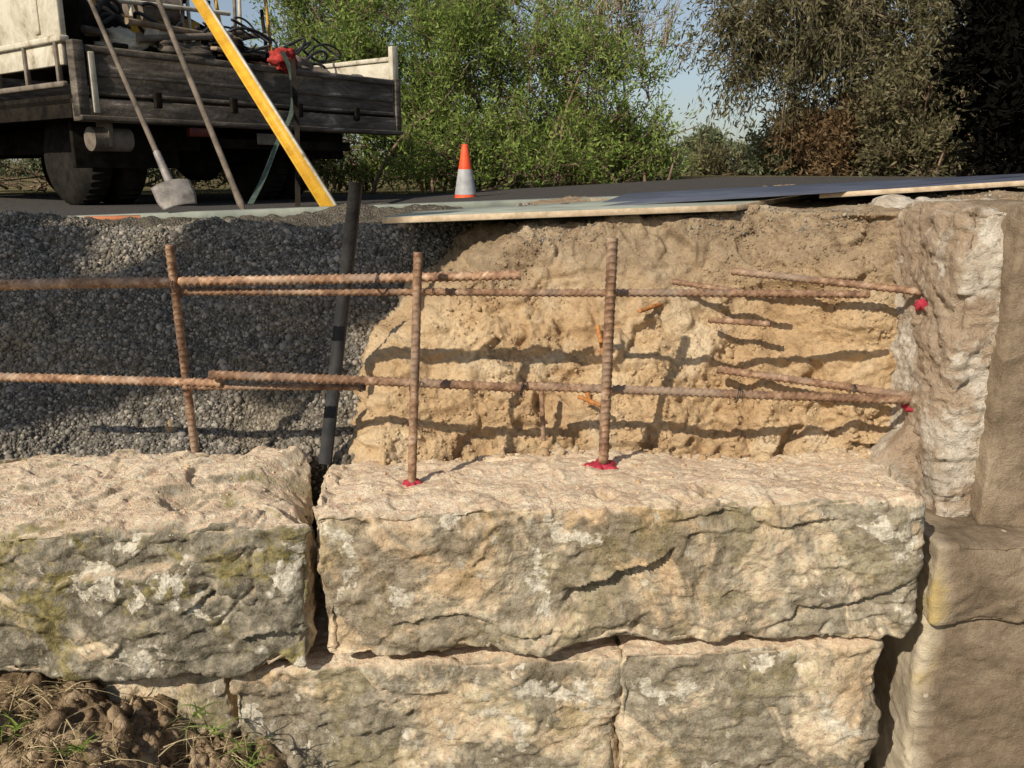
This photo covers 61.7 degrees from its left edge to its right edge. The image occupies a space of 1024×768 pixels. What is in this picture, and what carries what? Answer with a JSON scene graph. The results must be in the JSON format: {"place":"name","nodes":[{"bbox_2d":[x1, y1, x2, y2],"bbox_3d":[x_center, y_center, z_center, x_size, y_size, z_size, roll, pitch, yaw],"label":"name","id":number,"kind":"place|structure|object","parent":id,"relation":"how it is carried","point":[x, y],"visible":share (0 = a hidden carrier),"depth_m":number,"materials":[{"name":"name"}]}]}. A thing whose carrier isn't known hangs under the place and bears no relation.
{"place":"outdoors","nodes":[
{"label":"outdoors","id":0,"kind":"place"},
{"bbox_2d":[0,94,391,117],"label":"tray floor","id":1,"kind":"structure","parent":0,"point":[68,97],"depth_m":5.66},
{"bbox_2d":[0,81,68,94],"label":"side rail","id":2,"kind":"object","parent":1,"relation":"on","point":[37,87],"visible":1,"depth_m":5.44,"materials":[{"name":"metal"}]},
{"bbox_2d":[21,48,31,84],"bbox_3d":[-3.112,-2.049,5.495,0.030,0.270,0.030,10,17,36],"label":"side stake","id":3,"kind":"object","parent":2,"relation":"on","point":[27,74],"visible":0.6,"depth_m":5.49,"materials":[{"name":"metal"}]},
{"bbox_2d":[52,35,63,80],"bbox_3d":[-2.779,-1.988,5.247,0.030,0.270,0.030,10,17,36],"label":"side stake","id":4,"kind":"object","parent":2,"relation":"on","point":[59,72],"visible":0.6,"depth_m":5.24,"materials":[{"name":"metal"}]},
{"bbox_2d":[0,42,67,74],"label":"side lower panel","id":5,"kind":"object","parent":4,"relation":"attached to","point":[40,57],"visible":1,"depth_m":5.43,"materials":[{"name":"beige paint"}]},
{"bbox_2d":[0,34,68,52],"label":"side rail","id":6,"kind":"object","parent":5,"relation":"on","point":[58,38],"visible":0.96,"depth_m":5.35,"materials":[{"name":"metal"}]},
{"bbox_2d":[0,0,65,45],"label":"side panel","id":7,"kind":"object","parent":6,"relation":"on","point":[16,22],"visible":1,"depth_m":5.37,"materials":[{"name":"beige paint"}]},
{"bbox_2d":[0,99,73,123],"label":"side beam","id":8,"kind":"structure","parent":1,"relation":"on","point":[59,111],"depth_m":5.57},
{"bbox_2d":[0,78,89,101],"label":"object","id":9,"kind":"object","parent":1,"relation":"on","point":[8,82],"depth_m":8.65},
{"bbox_2d":[2,0,341,84],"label":"load","id":10,"kind":"object","parent":1,"relation":"on","point":[139,25],"visible":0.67,"depth_m":5.98,"materials":[{"name":"metal"}]},
{"bbox_2d":[71,98,399,135],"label":"beam","id":11,"kind":"structure","parent":1,"relation":"attached to","point":[116,107],"depth_m":6.02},
{"bbox_2d":[65,39,90,116],"bbox_3d":[-2.650,-1.862,5.240,0.080,0.450,0.070,10,17,36],"label":"corner post","id":12,"kind":"object","parent":11,"relation":"on","point":[77,71],"visible":0.86,"depth_m":5.21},
{"bbox_2d":[96,122,114,146],"bbox_3d":[-2.631,-1.623,5.544,0.160,0.180,0.030,10,17,36],"label":"tank bracket","id":13,"kind":"object","parent":11,"relation":"attached to","point":[108,127],"visible":0.27,"depth_m":5.50,"materials":[{"name":"metal"}]},
{"bbox_2d":[84,127,134,151],"bbox_3d":[-2.616,-1.589,5.573,0.150,0.150,0.280,10,17,36],"label":"air tank","id":14,"kind":"object","parent":13,"relation":"attached to","point":[96,139],"visible":0.98,"depth_m":5.51,"materials":[{"name":"metal"}]},
{"bbox_2d":[85,53,392,115],"bbox_3d":[-1.817,-2.165,6.286,0.028,0.265,2.610,10,17,36],"label":"tailgate panel","id":15,"kind":"object","parent":11,"relation":"on","point":[140,66],"visible":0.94,"depth_m":6.02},
{"bbox_2d":[86,51,99,112],"bbox_3d":[-2.578,-1.857,5.282,0.025,0.360,0.040,10,17,36],"label":"corner strip","id":16,"kind":"object","parent":15,"relation":"attached to","point":[93,80],"visible":1,"depth_m":5.27,"materials":[{"name":"beige paint"}]},
{"bbox_2d":[83,44,394,85],"bbox_3d":[-1.813,-2.300,6.249,0.055,0.045,2.650,10,17,36],"label":"tailgate top rail","id":17,"kind":"object","parent":15,"relation":"attached to","point":[171,57],"visible":0.84,"depth_m":5.94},
{"bbox_2d":[96,71,393,101],"bbox_3d":[-1.802,-2.160,6.275,0.016,0.030,2.610,10,17,36],"label":"tailgate rib","id":18,"kind":"object","parent":15,"relation":"attached to","point":[172,80],"visible":1,"depth_m":6.02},
{"bbox_2d":[98,91,393,115],"bbox_3d":[-1.801,-2.050,6.301,0.019,0.025,2.610,10,17,36],"label":"tailgate low rib","id":19,"kind":"object","parent":15,"relation":"attached to","point":[120,94],"visible":0.89,"depth_m":6.02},
{"bbox_2d":[248,52,293,203],"bbox_3d":[-1.574,-1.702,5.513,0.107,1.009,1.573,-1,14,-3],"label":"ratchet strap","id":20,"kind":"object","parent":15,"relation":"hanging from","point":[268,165],"visible":0.75,"depth_m":5.84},
{"bbox_2d":[290,59,299,206],"bbox_3d":[-1.505,-1.739,5.957,0.038,1.028,0.413,-2,14,-10],"label":"ratchet strap","id":21,"kind":"object","parent":15,"relation":"hanging from","point":[296,124],"visible":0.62,"depth_m":6.07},
{"bbox_2d":[80,115,403,134],"bbox_3d":[-1.791,-1.896,6.312,0.039,0.030,2.780,10,17,36],"label":"beam lip","id":22,"kind":"object","parent":11,"relation":"attached to","point":[167,121],"visible":0.97,"depth_m":6.00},
{"bbox_2d":[257,133,280,144],"bbox_3d":[-1.791,-1.819,6.377,0.010,0.080,0.250,10,17,36],"label":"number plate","id":23,"kind":"object","parent":11,"relation":"attached to","point":[265,139],"visible":0.56,"depth_m":6.34,"materials":[{"name":"metal"}]},
{"bbox_2d":[392,79,401,130],"bbox_3d":[-0.996,-2.375,7.331,0.080,0.440,0.060,10,17,36],"label":"corner post","id":24,"kind":"object","parent":11,"relation":"on","point":[397,100],"visible":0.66,"depth_m":7.30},
{"bbox_2d":[328,62,388,78],"bbox_3d":[-2.594,-2.808,8.498,3.940,0.440,0.035,10,17,36],"label":"side panel","id":25,"kind":"object","parent":1,"relation":"on","point":[378,70],"visible":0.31,"depth_m":7.44,"materials":[{"name":"beige paint"}]},
{"bbox_2d":[315,57,388,68],"bbox_3d":[-2.590,-3.040,8.437,3.950,0.040,0.065,10,17,36],"label":"side rail","id":26,"kind":"object","parent":25,"relation":"on","point":[357,62],"visible":0.35,"depth_m":7.48,"materials":[{"name":"metal"}]},
{"bbox_2d":[388,46,398,112],"bbox_3d":[-1.005,-2.572,7.296,0.050,0.560,0.070,10,17,36],"label":"side post","id":27,"kind":"object","parent":1,"relation":"on","point":[393,60],"visible":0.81,"depth_m":7.24,"materials":[{"name":"metal"}]},
{"bbox_2d":[177,137,225,180],"bbox_3d":[-2.466,-1.779,6.758,0.340,0.340,0.400,10,17,36],"label":"differential","id":28,"kind":"object","parent":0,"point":[204,163],"visible":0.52,"depth_m":6.64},
{"bbox_2d":[0,177,942,215],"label":"road","id":29,"kind":"structure","parent":0,"point":[56,204],"depth_m":6.57,"materials":[{"name":"asphalt"}]},
{"bbox_2d":[61,172,111,204],"bbox_3d":[-3.100,-1.620,6.117,0.682,0.682,0.132,10,17,36],"label":"tread","id":30,"kind":"object","parent":29,"relation":"on","point":[97,188],"visible":0.29,"depth_m":6.03,"materials":[{"name":"rubber"}]},
{"bbox_2d":[43,119,112,204],"bbox_3d":[-3.100,-1.620,6.117,0.670,0.670,0.220,10,17,36],"label":"tyre","id":31,"kind":"object","parent":30,"relation":"attached to","point":[71,184],"visible":0.48,"depth_m":6.03,"materials":[{"name":"rubber"}]},
{"bbox_2d":[101,172,145,203],"bbox_3d":[-2.941,-1.669,6.317,0.682,0.682,0.132,10,17,36],"label":"tread","id":32,"kind":"object","parent":29,"relation":"on","point":[132,188],"visible":0.2,"depth_m":6.23,"materials":[{"name":"rubber"}]},
{"bbox_2d":[102,168,146,203],"bbox_3d":[-2.941,-1.669,6.317,0.670,0.670,0.220,10,17,36],"label":"tyre","id":33,"kind":"object","parent":32,"relation":"attached to","point":[119,184],"visible":0.2,"depth_m":6.18,"materials":[{"name":"rubber"}]},
{"bbox_2d":[274,159,312,198],"bbox_3d":[-2.015,-1.959,7.487,0.670,0.670,0.220,10,17,36],"label":"tyre","id":34,"kind":"object","parent":29,"relation":"on","point":[288,187],"visible":0.1,"depth_m":7.35,"materials":[{"name":"rubber"}]},
{"bbox_2d":[455,144,475,197],"bbox_3d":[-0.370,-1.673,6.797,0.250,0.443,0.250,0,14,0],"label":"traffic cone","id":35,"kind":"object","parent":29,"relation":"on","point":[465,185],"visible":0.78,"depth_m":6.75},
{"bbox_2d":[7,0,964,170],"label":"sky","id":36,"kind":"structure","parent":0,"point":[684,87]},
{"bbox_2d":[0,173,1023,767],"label":"ground","id":37,"kind":"structure","parent":0,"point":[386,189],"depth_m":12.87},
{"bbox_2d":[0,158,48,190],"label":"wattle shrub","id":38,"kind":"object","parent":37,"relation":"on","point":[19,169],"visible":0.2,"depth_m":11.30,"materials":[{"name":"green plant"}]},
{"bbox_2d":[0,158,228,193],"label":"wattle shrub","id":39,"kind":"object","parent":37,"relation":"on","point":[178,173],"visible":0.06,"depth_m":10.54,"materials":[{"name":"green plant"}]},
{"bbox_2d":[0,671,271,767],"bbox_3d":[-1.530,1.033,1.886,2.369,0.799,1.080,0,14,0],"label":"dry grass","id":40,"kind":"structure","parent":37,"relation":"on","point":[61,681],"depth_m":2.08,"materials":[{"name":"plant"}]},
{"bbox_2d":[0,670,286,767],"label":"dirt mound","id":41,"kind":"object","parent":37,"relation":"on","point":[91,698],"visible":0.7,"depth_m":2.11,"materials":[{"name":"soil"}]},
{"bbox_2d":[0,700,276,767],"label":"green weed","id":42,"kind":"object","parent":41,"relation":"on","point":[78,746],"visible":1,"depth_m":2.05,"materials":[{"name":"green plant"}]},
{"bbox_2d":[0,671,284,767],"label":"dirt clods","id":43,"kind":"object","parent":41,"relation":"on","point":[119,716],"visible":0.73,"depth_m":2.08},
{"bbox_2d":[98,672,241,737],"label":"sandstone block","id":44,"kind":"structure","parent":37,"relation":"on","point":[200,690],"depth_m":2.22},
{"bbox_2d":[0,445,320,681],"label":"sandstone block","id":45,"kind":"structure","parent":44,"relation":"on","point":[114,596],"depth_m":2.09,"materials":[{"name":"stone"}]},
{"bbox_2d":[165,244,199,452],"bbox_3d":[-0.901,-0.084,2.348,0.025,0.599,0.127,-3,14,-12],"label":"reinforcing bar","id":46,"kind":"object","parent":45,"relation":"on","point":[180,335],"visible":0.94,"depth_m":2.33,"materials":[{"name":"metal"}]},
{"bbox_2d":[0,276,168,290],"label":"reinforcing bar","id":47,"kind":"object","parent":46,"relation":"attached to","point":[55,283],"visible":0.95,"depth_m":2.29,"materials":[{"name":"metal"}]},
{"bbox_2d":[180,287,870,298],"bbox_3d":[0.030,-0.242,2.283,1.834,0.029,0.026,0,14,1],"label":"reinforcing bar","id":48,"kind":"object","parent":46,"relation":"attached to","point":[544,292],"visible":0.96,"depth_m":2.27,"materials":[{"name":"metal"}]},
{"bbox_2d":[178,270,520,286],"bbox_3d":[-0.427,-0.278,2.259,0.902,0.047,0.030,0,14,0],"label":"reinforcing bar","id":49,"kind":"object","parent":48,"relation":"on","point":[289,279],"visible":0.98,"depth_m":2.25,"materials":[{"name":"rusty steel"}]},
{"bbox_2d":[194,134,372,193],"bbox_3d":[-2.597,-2.679,9.915,2.398,1.506,1.862,0,14,0],"label":"wattle shrub","id":50,"kind":"object","parent":37,"relation":"on","point":[225,180],"visible":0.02,"depth_m":9.82,"materials":[{"name":"green plant"}]},
{"bbox_2d":[0,203,569,585],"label":"gravel slope","id":51,"kind":"structure","parent":37,"relation":"on","point":[369,215],"depth_m":2.95,"materials":[{"name":"gravel"}]},
{"bbox_2d":[318,181,362,464],"bbox_3d":[-0.495,-0.170,2.507,0.027,0.822,0.202,13,19,43],"label":"black plastic pipe","id":52,"kind":"object","parent":51,"relation":"on","point":[341,312],"visible":1,"depth_m":2.50,"materials":[{"name":"black plastic"}]},
{"bbox_2d":[76,196,617,218],"bbox_3d":[-0.821,-0.864,4.266,2.969,0.141,0.052,-1,14,-5],"label":"formwork board","id":53,"kind":"object","parent":51,"relation":"on","point":[283,212],"depth_m":4.22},
{"bbox_2d":[88,0,196,210],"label":"shovel","id":54,"kind":"object","parent":53,"relation":"on","point":[169,192],"visible":1,"depth_m":4.25,"materials":[{"name":"metal"}]},
{"bbox_2d":[155,0,244,209],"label":"crowbar","id":55,"kind":"object","parent":53,"relation":"on","point":[239,200],"visible":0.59,"depth_m":4.70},
{"bbox_2d":[192,0,337,206],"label":"screed level","id":56,"kind":"object","parent":53,"relation":"on","point":[310,176],"visible":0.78,"depth_m":4.86,"materials":[{"name":"yellow paint"}]},
{"bbox_2d":[382,194,819,223],"bbox_3d":[0.466,-0.671,3.233,1.771,0.127,1.200,0,14,0],"label":"plywood sheet","id":57,"kind":"object","parent":51,"relation":"on","point":[579,209],"visible":0.74,"depth_m":2.73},
{"bbox_2d":[602,173,1023,205],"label":"plywood sheet","id":58,"kind":"object","parent":57,"relation":"on","point":[708,194],"visible":0.9,"depth_m":3.17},
{"bbox_2d":[819,176,1023,198],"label":"plywood sheet","id":59,"kind":"object","parent":58,"relation":"on","point":[997,183],"visible":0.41,"depth_m":2.73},
{"bbox_2d":[241,0,408,189],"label":"wattle shrub","id":60,"kind":"object","parent":37,"relation":"on","point":[292,12],"visible":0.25,"depth_m":10.52,"materials":[{"name":"green plant"}]},
{"bbox_2d":[261,0,479,193],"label":"wattle shrub","id":61,"kind":"object","parent":37,"relation":"on","point":[355,51],"visible":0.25,"depth_m":9.23,"materials":[{"name":"green plant"}]},
{"bbox_2d":[319,0,511,187],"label":"wattle shrub","id":62,"kind":"object","parent":37,"relation":"on","point":[402,6],"visible":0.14,"depth_m":11.08,"materials":[{"name":"green plant"}]},
{"bbox_2d":[229,586,621,767],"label":"sandstone block","id":63,"kind":"structure","parent":37,"relation":"on","point":[491,706],"depth_m":2.20,"materials":[{"name":"stone"}]},
{"bbox_2d":[326,70,645,193],"bbox_3d":[-0.390,-2.595,9.444,3.808,1.589,2.435,-3,14,-13],"label":"wattle shrub","id":64,"kind":"object","parent":37,"relation":"on","point":[485,170],"visible":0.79,"depth_m":9.10,"materials":[{"name":"green plant"}]},
{"bbox_2d":[362,0,609,192],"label":"wattle shrub","id":65,"kind":"object","parent":37,"relation":"on","point":[460,27],"visible":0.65,"depth_m":9.37,"materials":[{"name":"green plant"}]},
{"bbox_2d":[0,137,1005,176],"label":"distant trees","id":66,"kind":"object","parent":37,"relation":"on","point":[31,166],"visible":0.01,"depth_m":43.80,"materials":[{"name":"green plant"}]},
{"bbox_2d":[412,0,646,186],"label":"wattle shrub","id":67,"kind":"object","parent":37,"relation":"on","point":[516,3],"visible":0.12,"depth_m":10.88,"materials":[{"name":"green plant"}]},
{"bbox_2d":[467,5,701,187],"bbox_3d":[0.827,-3.027,9.588,2.531,2.316,1.781,5,15,20],"label":"wattle shrub","id":68,"kind":"object","parent":37,"relation":"on","point":[610,65],"visible":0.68,"depth_m":9.42,"materials":[{"name":"green plant"}]},
{"bbox_2d":[164,184,1023,465],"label":"soil bank","id":69,"kind":"structure","parent":37,"relation":"on","point":[662,251],"depth_m":2.62,"materials":[{"name":"soil"}]},
{"bbox_2d":[539,391,545,440],"bbox_3d":[0.090,0.087,2.526,0.014,0.164,0.034,-6,15,-23],"label":"rusty dowel","id":70,"kind":"object","parent":69,"relation":"in","point":[542,415],"visible":0.93,"depth_m":2.52,"materials":[{"name":"metal"}]},
{"bbox_2d":[366,187,1016,461],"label":"soil crumbs","id":71,"kind":"object","parent":69,"relation":"on","point":[869,268],"visible":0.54,"depth_m":2.61,"materials":[{"name":"soil"}]},
{"bbox_2d":[398,188,1023,244],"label":"spilled gravel","id":72,"kind":"structure","parent":69,"relation":"on","point":[768,206],"depth_m":2.69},
{"bbox_2d":[672,279,775,299],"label":"reinforcing bar","id":73,"kind":"object","parent":69,"relation":"on","point":[690,284],"visible":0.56,"depth_m":2.55,"materials":[{"name":"metal"}]},
{"bbox_2d":[708,317,770,326],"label":"reinforcing bar","id":74,"kind":"object","parent":69,"relation":"on","point":[740,322],"visible":1,"depth_m":2.52,"materials":[{"name":"metal"}]},
{"bbox_2d":[533,71,705,185],"bbox_3d":[1.223,-2.806,9.856,2.026,1.467,1.533,0,14,0],"label":"wattle shrub","id":75,"kind":"object","parent":37,"relation":"on","point":[637,130],"visible":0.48,"depth_m":9.63,"materials":[{"name":"green plant"}]},
{"bbox_2d":[521,0,719,183],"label":"wattle shrub","id":76,"kind":"object","parent":37,"relation":"on","point":[632,14],"visible":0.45,"depth_m":10.01,"materials":[{"name":"green plant"}]},
{"bbox_2d":[677,120,732,159],"bbox_3d":[5.682,-6.857,25.102,1.530,1.698,1.336,-13,19,-41],"label":"gum tree","id":77,"kind":"object","parent":37,"relation":"on","point":[689,140],"visible":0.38,"depth_m":24.86,"materials":[{"name":"green plant"}]},
{"bbox_2d":[681,134,790,175],"bbox_3d":[4.266,-4.166,16.535,2.687,1.260,1.530,0,14,0],"label":"gum sapling","id":78,"kind":"object","parent":37,"relation":"on","point":[713,161],"visible":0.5,"depth_m":16.33,"materials":[{"name":"green plant"}]},
{"bbox_2d":[649,0,829,154],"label":"gum tree","id":79,"kind":"object","parent":37,"relation":"on","point":[729,20],"visible":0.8,"depth_m":13.84,"materials":[{"name":"green plant"}]},
{"bbox_2d":[614,634,883,767],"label":"sandstone block","id":80,"kind":"structure","parent":37,"relation":"on","point":[745,701],"depth_m":2.16,"materials":[{"name":"stone"}]},
{"bbox_2d":[312,447,925,657],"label":"sandstone block","id":81,"kind":"structure","parent":80,"relation":"on","point":[778,554],"depth_m":2.09,"materials":[{"name":"stone"}]},
{"bbox_2d":[402,478,421,486],"bbox_3d":[-0.263,0.259,2.260,0.054,0.016,0.035,0,14,0],"label":"red epoxy collar","id":82,"kind":"object","parent":81,"relation":"on","point":[406,482],"visible":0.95,"depth_m":2.25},
{"bbox_2d":[407,252,422,483],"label":"reinforcing bar","id":83,"kind":"object","parent":82,"relation":"on","point":[415,359],"visible":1,"depth_m":2.19,"materials":[{"name":"metal"}]},
{"bbox_2d":[583,459,618,469],"bbox_3d":[0.241,0.223,2.354,0.102,0.022,0.070,0,14,0],"label":"red epoxy collar","id":84,"kind":"object","parent":81,"relation":"on","point":[609,465],"visible":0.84,"depth_m":2.34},
{"bbox_2d":[598,237,617,463],"bbox_3d":[0.253,-0.079,2.266,0.030,0.610,0.053,-4,14,-14],"label":"reinforcing bar","id":85,"kind":"object","parent":84,"relation":"on","point":[608,330],"visible":0.99,"depth_m":2.25,"materials":[{"name":"metal"}]},
{"bbox_2d":[375,404,881,466],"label":"fallen clods","id":86,"kind":"object","parent":81,"relation":"on","point":[560,449],"visible":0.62,"depth_m":2.51,"materials":[{"name":"soil"}]},
{"bbox_2d":[727,98,833,175],"bbox_3d":[5.091,-4.298,15.445,2.266,1.951,1.752,8,16,30],"label":"gum sapling","id":87,"kind":"object","parent":37,"relation":"on","point":[754,160],"visible":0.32,"depth_m":15.43,"materials":[{"name":"green plant"}]},
{"bbox_2d":[692,0,968,173],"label":"gum tree","id":88,"kind":"object","parent":37,"relation":"on","point":[834,40],"visible":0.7,"depth_m":13.56,"materials":[{"name":"green plant"}]},
{"bbox_2d":[755,64,923,175],"bbox_3d":[5.886,-4.165,14.545,3.674,2.328,2.334,0,14,0],"label":"gum sapling","id":89,"kind":"object","parent":37,"relation":"on","point":[825,148],"visible":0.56,"depth_m":14.14,"materials":[{"name":"brown plant"}]},
{"bbox_2d":[839,0,1002,175],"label":"gum tree","id":90,"kind":"object","parent":37,"relation":"on","point":[911,14],"visible":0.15,"depth_m":12.94,"materials":[{"name":"green plant"}]},
{"bbox_2d":[838,14,1004,176],"bbox_3d":[6.507,-4.125,12.844,2.999,2.693,2.117,0,14,0],"label":"gum sapling","id":91,"kind":"object","parent":37,"relation":"on","point":[925,136],"visible":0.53,"depth_m":12.68,"materials":[{"name":"green plant"}]},
{"bbox_2d":[865,194,1023,767],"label":"stone pier","id":92,"kind":"structure","parent":37,"relation":"on","point":[948,676],"depth_m":2.22,"materials":[{"name":"stone"}]},
{"bbox_2d":[519,381,911,404],"bbox_3d":[0.574,0.026,2.368,1.113,0.078,0.029,0,14,-2],"label":"reinforcing bar","id":93,"kind":"object","parent":92,"relation":"attached to","point":[732,393],"visible":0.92,"depth_m":2.36,"materials":[{"name":"metal"}]},
{"bbox_2d":[208,370,523,392],"bbox_3d":[-0.394,-0.007,2.327,0.852,0.064,0.030,0,14,1],"label":"reinforcing bar","id":94,"kind":"object","parent":93,"relation":"on","point":[364,380],"visible":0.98,"depth_m":2.32,"materials":[{"name":"metal"}]},
{"bbox_2d":[716,365,908,395],"bbox_3d":[0.883,-0.003,2.498,0.563,0.074,0.027,4,14,15],"label":"reinforcing bar","id":95,"kind":"object","parent":92,"relation":"attached to","point":[809,382],"visible":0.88,"depth_m":2.49,"materials":[{"name":"metal"}]},
{"bbox_2d":[169,272,855,402],"bbox_3d":[0.042,-0.116,2.322,1.890,0.377,0.164,-1,14,-2],"label":"tie wire","id":96,"kind":"object","parent":95,"relation":"attached to","point":[521,389],"visible":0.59,"depth_m":2.32,"materials":[{"name":"metal"}]},
{"bbox_2d":[182,383,365,390],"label":"reinforcing bar","id":97,"kind":"object","parent":96,"relation":"attached to","point":[281,387],"visible":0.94,"depth_m":2.36,"materials":[{"name":"metal"}]},
{"bbox_2d":[0,372,222,387],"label":"reinforcing bar","id":98,"kind":"object","parent":97,"relation":"on","point":[100,379],"visible":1,"depth_m":2.35,"materials":[{"name":"metal"}]},
{"bbox_2d":[731,268,922,295],"bbox_3d":[0.906,-0.294,2.467,0.543,0.057,0.026,6,15,24],"label":"reinforcing bar","id":99,"kind":"object","parent":92,"relation":"attached to","point":[887,287],"visible":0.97,"depth_m":2.46,"materials":[{"name":"metal"}]},
{"bbox_2d":[867,422,919,490],"bbox_3d":[1.135,0.224,2.519,0.288,0.378,0.302,4,15,17],"label":"mortar haunch","id":100,"kind":"object","parent":92,"relation":"on","point":[893,449],"visible":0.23,"depth_m":2.40,"materials":[{"name":"concrete"}]},
{"bbox_2d":[926,0,1023,176],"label":"cypress tree","id":101,"kind":"object","parent":37,"relation":"on","point":[987,41],"visible":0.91,"depth_m":5.63,"materials":[{"name":"green plant"}]},
{"bbox_3d":[-2.174,-1.910,7.287,0.400,0.400,0.160,10,17,36],"label":"far inner rim","id":102,"kind":"object","parent":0,"visible":0},
{"bbox_2d":[0,129,300,158],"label":"chassis rail","id":103,"kind":"object","parent":102,"relation":"attached to","point":[240,134],"visible":0.03,"depth_m":7.12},
{"bbox_2d":[228,128,287,198],"bbox_3d":[-2.174,-1.909,7.287,0.670,0.670,0.220,10,17,36],"label":"tyre","id":104,"kind":"object","parent":102,"relation":"attached to","point":[247,177],"visible":0.43,"depth_m":7.18,"materials":[{"name":"rubber"}]},
{"bbox_3d":[-5.861,-3.276,9.061,1.747,1.598,2.280,10,17,36],"label":"cab","id":105,"kind":"object","parent":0,"visible":0},
{"bbox_2d":[0,126,200,155],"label":"chassis rail","id":106,"kind":"object","parent":105,"relation":"attached to","point":[21,143],"visible":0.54,"depth_m":7.45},
{"bbox_3d":[-2.038,-1.990,6.485,0.060,0.060,2.580,10,17,36],"label":"cross member","id":107,"kind":"object","parent":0,"visible":0},
{"bbox_2d":[68,119,179,167],"bbox_3d":[-2.627,-1.647,5.847,0.040,0.340,0.750,10,17,36],"label":"mudguard","id":108,"kind":"object","parent":107,"relation":"attached to","point":[140,155],"visible":0.54,"depth_m":5.87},
{"bbox_2d":[279,131,343,158],"bbox_3d":[-1.653,-1.990,7.069,0.040,0.260,0.650,10,17,36],"label":"mudguard","id":109,"kind":"object","parent":107,"relation":"attached to","point":[321,137],"visible":0.45,"depth_m":7.13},
{"bbox_3d":[-2.000,0.971,2.490,1.704,0.527,0.510,0,14,0],"label":"sandstone block","id":110,"kind":"object","parent":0,"visible":0},
{"bbox_2d":[0,412,897,638],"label":"sand grains","id":111,"kind":"object","parent":110,"relation":"on","point":[384,473],"visible":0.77,"depth_m":2.28,"materials":[{"name":"sand"}]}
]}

